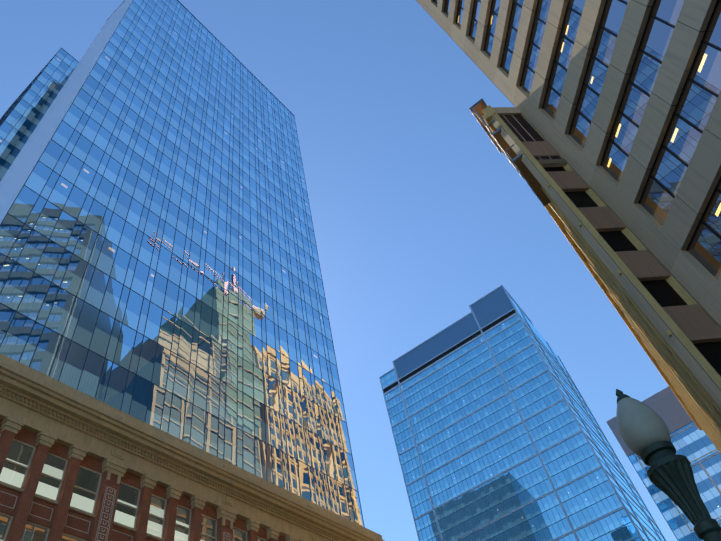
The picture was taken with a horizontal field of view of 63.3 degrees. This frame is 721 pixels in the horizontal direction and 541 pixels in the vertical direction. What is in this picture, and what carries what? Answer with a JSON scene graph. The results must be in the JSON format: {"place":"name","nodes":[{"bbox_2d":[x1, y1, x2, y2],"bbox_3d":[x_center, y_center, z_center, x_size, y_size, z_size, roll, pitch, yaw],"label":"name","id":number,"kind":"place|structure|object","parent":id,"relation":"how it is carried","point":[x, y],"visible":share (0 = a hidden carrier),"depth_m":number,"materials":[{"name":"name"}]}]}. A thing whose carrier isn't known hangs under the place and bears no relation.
{"place":"outdoors","nodes":[
{"label":"outdoors","id":0,"kind":"place"},
{"bbox_2d":[0,48,78,180],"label":"glass facade","id":1,"kind":"structure","parent":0,"point":[21,125],"depth_m":85.74,"materials":[{"name":"blue glass"}]},
{"bbox_2d":[0,48,75,179],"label":"window mullions","id":2,"kind":"object","parent":1,"relation":"attached to","point":[10,108],"visible":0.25,"depth_m":91.67,"materials":[{"name":"blue"}]},
{"bbox_2d":[0,53,56,124],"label":"trim","id":3,"kind":"structure","parent":2,"relation":"attached to","point":[20,95],"depth_m":94.92,"materials":[{"name":"black metal"}]},
{"bbox_2d":[0,0,677,540],"label":"sky","id":4,"kind":"structure","parent":0,"point":[418,216],"materials":[{"name":"blue"}]},
{"bbox_2d":[628,422,720,540],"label":"glass windows","id":5,"kind":"structure","parent":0,"point":[701,485],"depth_m":122.11,"materials":[{"name":"blue glass"}]},
{"bbox_2d":[628,426,720,540],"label":"window mullions","id":6,"kind":"object","parent":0,"point":[696,484],"visible":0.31,"depth_m":122.65,"materials":[{"name":"grey metal"}]},
{"bbox_2d":[634,430,720,538],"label":"spandrel panels","id":7,"kind":"object","parent":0,"point":[708,495],"visible":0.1,"depth_m":121.35,"materials":[{"name":"blue glass"}]},
{"bbox_2d":[635,423,720,531],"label":"white tower frames","id":8,"kind":"structure","parent":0,"point":[709,477],"depth_m":121.83,"materials":[{"name":"grey metal"}]},
{"bbox_3d":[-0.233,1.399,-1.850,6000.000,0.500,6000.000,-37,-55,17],"label":"ground","id":9,"kind":"structure","parent":0,"visible":0},
{"bbox_2d":[0,419,285,540],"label":"brick podium","id":10,"kind":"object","parent":9,"relation":"on","point":[22,516],"visible":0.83,"depth_m":31.72,"materials":[{"name":"red brick"}]},
{"bbox_2d":[0,486,229,540],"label":"brick wall","id":11,"kind":"structure","parent":10,"relation":"attached to","point":[89,521],"depth_m":31.63,"materials":[{"name":"red brick"}]},
{"bbox_2d":[0,433,267,540],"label":"window frames","id":12,"kind":"structure","parent":10,"relation":"in","point":[57,496],"depth_m":32.55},
{"bbox_2d":[0,441,263,540],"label":"windows","id":13,"kind":"structure","parent":12,"relation":"in","point":[14,475],"depth_m":32.35,"materials":[{"name":"white glass"}]},
{"bbox_2d":[0,353,384,540],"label":"cornice","id":14,"kind":"structure","parent":10,"relation":"attached to","point":[48,411],"depth_m":36.71,"materials":[{"name":"beige stone"}]},
{"bbox_2d":[383,309,515,392],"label":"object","id":15,"kind":"structure","parent":9,"relation":"on","point":[451,349],"depth_m":218.89,"materials":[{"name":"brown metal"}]},
{"bbox_2d":[381,370,396,387],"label":"glass panel","id":16,"kind":"object","parent":15,"relation":"attached to","point":[389,378],"visible":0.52,"depth_m":229.53,"materials":[{"name":"blue glass"}]},
{"bbox_2d":[394,286,533,377],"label":"crown louvres","id":17,"kind":"object","parent":15,"relation":"on","point":[454,331],"visible":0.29,"depth_m":222.77,"materials":[{"name":"blue"}]},
{"bbox_2d":[385,315,640,540],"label":"glass facade","id":18,"kind":"structure","parent":15,"relation":"attached to","point":[581,484],"depth_m":183.19,"materials":[{"name":"blue glass"}]},
{"bbox_2d":[379,285,665,540],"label":"facade mullions","id":19,"kind":"object","parent":15,"relation":"attached to","point":[573,531],"visible":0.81,"depth_m":191.40,"materials":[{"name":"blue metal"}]},
{"bbox_2d":[509,296,664,540],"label":"glass facade","id":20,"kind":"structure","parent":15,"relation":"attached to","point":[645,520],"depth_m":189.40,"materials":[{"name":"blue glass"}]},
{"bbox_2d":[482,105,720,452],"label":"building wall","id":21,"kind":"structure","parent":9,"relation":"on","point":[700,405],"depth_m":33.53,"materials":[{"name":"brown stone"}]},
{"bbox_2d":[469,99,548,206],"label":"trim","id":22,"kind":"structure","parent":21,"relation":"attached to","point":[478,107],"depth_m":40.54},
{"bbox_2d":[494,130,550,205],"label":"balcony soffit","id":23,"kind":"structure","parent":22,"relation":"attached to","point":[532,180],"depth_m":36.13,"materials":[{"name":"brown wood"}]},
{"bbox_2d":[499,114,561,159],"bbox_3d":[10.314,-8.273,36.324,1.800,6.600,0.180,-3,-52,-9],"label":"vent","id":24,"kind":"object","parent":21,"relation":"attached to","point":[528,128],"visible":0.43,"depth_m":36.97,"materials":[{"name":"black metal"}]},
{"bbox_2d":[522,141,720,343],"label":"wall panels","id":25,"kind":"object","parent":21,"relation":"attached to","point":[695,323],"visible":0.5,"depth_m":26.06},
{"bbox_2d":[544,167,720,375],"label":"windows","id":26,"kind":"structure","parent":21,"relation":"attached to","point":[663,293],"depth_m":25.01,"materials":[{"name":"black glass"}]},
{"bbox_2d":[491,107,720,407],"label":"cornice","id":27,"kind":"structure","parent":9,"relation":"on","point":[695,366],"depth_m":26.16,"materials":[{"name":"beige stone"}]},
{"bbox_2d":[607,386,692,539],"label":"building wall","id":28,"kind":"structure","parent":9,"relation":"on","point":[666,406],"depth_m":133.20,"materials":[{"name":"grey concrete"}]},
{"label":"tower","id":29,"kind":"structure","parent":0},
{"bbox_2d":[0,0,364,526],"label":"window mullions","id":30,"kind":"object","parent":29,"relation":"attached to","point":[188,261],"visible":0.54,"depth_m":56.10,"materials":[{"name":"blue"}]},
{"bbox_2d":[0,2,127,215],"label":"tower joints","id":31,"kind":"object","parent":30,"relation":"attached to","point":[56,110],"visible":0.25,"depth_m":64.45,"materials":[{"name":"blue metal"}]},
{"bbox_2d":[0,0,132,223],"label":"wall","id":32,"kind":"structure","parent":30,"relation":"attached to","point":[31,154],"depth_m":61.70,"materials":[{"name":"grey metal"}]},
{"bbox_2d":[0,0,363,526],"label":"glass facade","id":33,"kind":"structure","parent":30,"relation":"attached to","point":[239,442],"depth_m":54.30,"materials":[{"name":"blue glass"}]},
{"bbox_2d":[106,0,262,84],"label":"tower parapet","id":34,"kind":"structure","parent":29,"relation":"on","point":[214,36],"depth_m":110.85,"materials":[{"name":"grey metal"}]},
{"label":"sidewalk pavement","id":35,"kind":"structure","parent":0,"visible":0},
{"bbox_2d":[616,389,720,540],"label":"street lamp post","id":36,"kind":"object","parent":35,"relation":"on","point":[670,475],"visible":0.96,"depth_m":4.68,"materials":[{"name":"green metal"}]},
{"bbox_2d":[616,397,670,455],"bbox_3d":[2.487,1.376,5.208,0.377,0.526,0.377,-37,-55,17],"label":"lamp globe","id":37,"kind":"object","parent":36,"relation":"on","point":[642,426],"visible":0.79,"depth_m":5.05,"materials":[{"name":"grey glass"}]},
{"bbox_3d":[25.082,-36.240,35.810,29.570,95.950,45.980,-3,-52,-9],"label":"building","id":38,"kind":"object","parent":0,"visible":0},
{"bbox_2d":[416,0,720,327],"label":"precast building","id":39,"kind":"structure","parent":38,"relation":"attached to","point":[666,243],"depth_m":27.93,"materials":[{"name":"precast concrete"}]},
{"bbox_2d":[433,0,720,250],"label":"window frames","id":40,"kind":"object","parent":39,"relation":"attached to","point":[671,120],"visible":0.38,"depth_m":27.48,"materials":[{"name":"black metal"}]},
{"bbox_2d":[434,0,720,278],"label":"windows","id":41,"kind":"structure","parent":39,"relation":"in","point":[694,108],"depth_m":26.90,"materials":[{"name":"blue glass"}]}
]}

